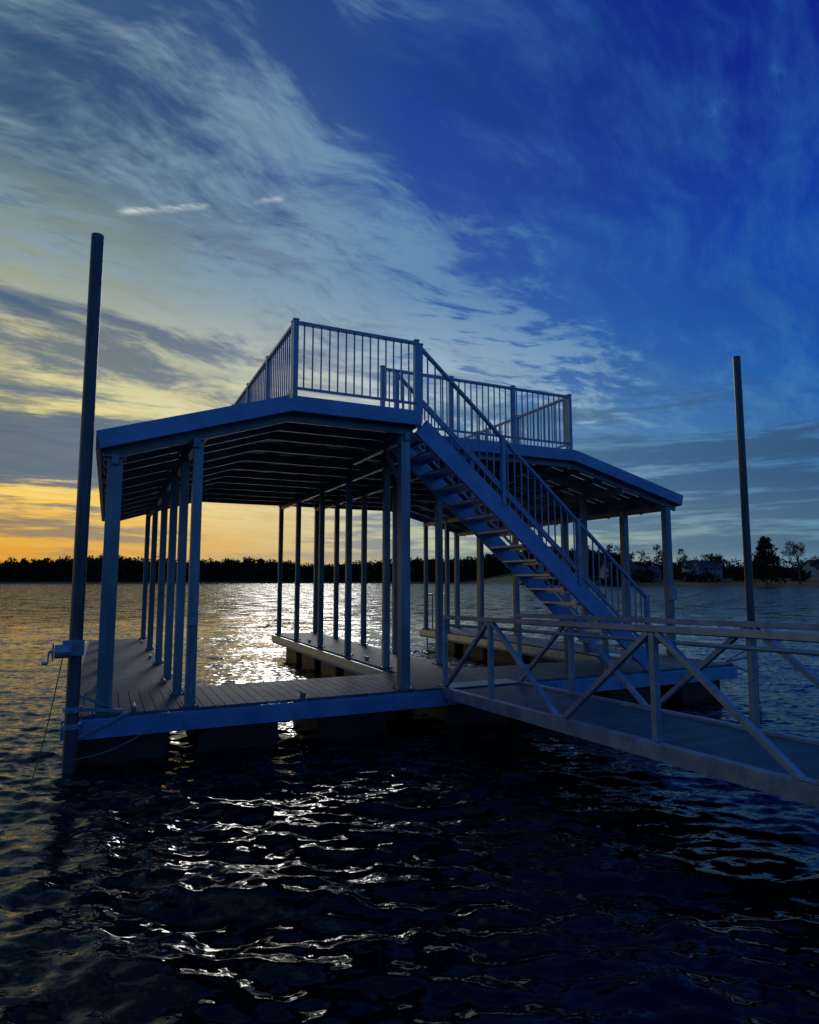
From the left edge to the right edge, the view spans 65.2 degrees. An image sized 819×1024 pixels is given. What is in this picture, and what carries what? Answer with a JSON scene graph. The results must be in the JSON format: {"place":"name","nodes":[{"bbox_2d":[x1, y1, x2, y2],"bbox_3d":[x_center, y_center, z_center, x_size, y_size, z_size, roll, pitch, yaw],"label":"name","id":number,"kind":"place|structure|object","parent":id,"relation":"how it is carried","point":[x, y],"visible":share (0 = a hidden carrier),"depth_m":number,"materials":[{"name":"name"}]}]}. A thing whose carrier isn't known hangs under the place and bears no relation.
{"place":"outdoors","nodes":[
{"label":"outdoors","id":0,"kind":"place"},
{"bbox_2d":[0,583,818,1023],"bbox_3d":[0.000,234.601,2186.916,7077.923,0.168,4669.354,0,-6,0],"label":"water","id":1,"kind":"structure","parent":0,"point":[410,867],"depth_m":5.13,"materials":[{"name":"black liquid"}]},
{"bbox_2d":[31,232,154,783],"bbox_3d":[-3.713,0.667,7.756,1.272,8.352,0.463,4,-7,-30],"label":"mooring pole","id":2,"kind":"object","parent":1,"relation":"in","point":[71,649],"visible":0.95,"depth_m":7.64,"materials":[{"name":"metal"}]},
{"bbox_2d":[60,317,737,764],"bbox_3d":[-1.089,1.077,15.160,11.796,6.462,11.046,3,-7,-25],"label":"boat dock","id":3,"kind":"object","parent":1,"relation":"on","point":[282,445],"visible":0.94,"depth_m":11.09,"materials":[{"name":"grey metal"}]},
{"bbox_2d":[437,613,818,807],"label":"gangway","id":4,"kind":"object","parent":3,"relation":"attached to","point":[748,753],"visible":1,"depth_m":6.49,"materials":[{"name":"metal"}]},
{"bbox_2d":[724,356,758,692],"bbox_3d":[6.553,1.061,12.826,0.709,8.640,0.210,1,-6,-9],"label":"mooring pole","id":5,"kind":"object","parent":1,"relation":"in","point":[745,521],"visible":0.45,"depth_m":12.95,"materials":[{"name":"metal"}]},
{"bbox_2d":[0,567,818,586],"bbox_3d":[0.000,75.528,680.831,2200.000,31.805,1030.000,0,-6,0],"label":"shore","id":6,"kind":"structure","parent":0,"point":[507,578],"depth_m":275.08,"materials":[{"name":"black plant"}]},
{"bbox_2d":[0,546,615,581],"bbox_3d":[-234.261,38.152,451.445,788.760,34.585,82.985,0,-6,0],"label":"distant tree line","id":7,"kind":"object","parent":6,"relation":"on","point":[60,569],"visible":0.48,"depth_m":448.49,"materials":[{"name":"green plant"}]},
{"bbox_2d":[608,552,621,583],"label":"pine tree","id":8,"kind":"object","parent":6,"relation":"on","point":[617,557],"visible":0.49,"depth_m":247.58,"materials":[{"name":"green plant"}]},
{"bbox_2d":[600,563,638,583],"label":"walls","id":9,"kind":"structure","parent":6,"relation":"on","point":[602,570],"depth_m":256.17,"materials":[{"name":"grey"}]},
{"bbox_2d":[598,562,638,569],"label":"roof","id":10,"kind":"structure","parent":9,"relation":"on","point":[633,566],"depth_m":254.66,"materials":[{"name":"concrete"}]},
{"bbox_2d":[638,570,660,580],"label":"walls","id":11,"kind":"structure","parent":6,"relation":"on","point":[657,579],"depth_m":260.56,"materials":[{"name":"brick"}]},
{"bbox_2d":[638,566,662,572],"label":"roof","id":12,"kind":"structure","parent":11,"relation":"on","point":[656,569],"depth_m":262.53,"materials":[{"name":"concrete"}]},
{"bbox_2d":[519,543,812,585],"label":"shore tree line","id":13,"kind":"object","parent":6,"relation":"on","point":[735,572],"visible":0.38,"depth_m":279.90,"materials":[{"name":"green plant"}]},
{"bbox_2d":[681,563,722,580],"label":"walls","id":14,"kind":"structure","parent":6,"relation":"on","point":[697,572],"depth_m":255.86,"materials":[{"name":"grey"}]},
{"bbox_2d":[680,560,723,568],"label":"roof","id":15,"kind":"structure","parent":14,"relation":"on","point":[693,563],"depth_m":259.01,"materials":[{"name":"concrete"}]},
{"bbox_2d":[699,553,729,581],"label":"tree","id":16,"kind":"object","parent":6,"relation":"on","point":[712,558],"visible":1,"depth_m":237.81,"materials":[{"name":"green plant"}]},
{"bbox_2d":[752,536,786,584],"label":"pine tree","id":17,"kind":"object","parent":6,"relation":"on","point":[763,559],"visible":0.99,"depth_m":226.14,"materials":[{"name":"green plant"}]},
{"bbox_2d":[773,540,805,583],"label":"bare tree","id":18,"kind":"object","parent":6,"relation":"on","point":[795,547],"visible":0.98,"depth_m":224.85,"materials":[{"name":"brown plant"}]},
{"bbox_2d":[802,561,818,580],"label":"walls","id":19,"kind":"structure","parent":6,"relation":"on","point":[814,572],"depth_m":258.51,"materials":[{"name":"grey"}]},
{"bbox_2d":[809,555,818,569],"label":"bare tree","id":20,"kind":"object","parent":6,"relation":"on","point":[815,563],"visible":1,"depth_m":228.25,"materials":[{"name":"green plant"}]},
{"bbox_2d":[0,0,818,566],"label":"sky","id":21,"kind":"structure","parent":0,"point":[609,205],"materials":[{"name":"blue"}]},
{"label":"window trim and door","id":22,"kind":"object","parent":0,"visible":0},
{"bbox_2d":[693,567,720,577],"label":"windows","id":23,"kind":"structure","parent":22,"relation":"attached to","point":[700,569],"depth_m":255.59,"materials":[{"name":"black glass"}]}
]}

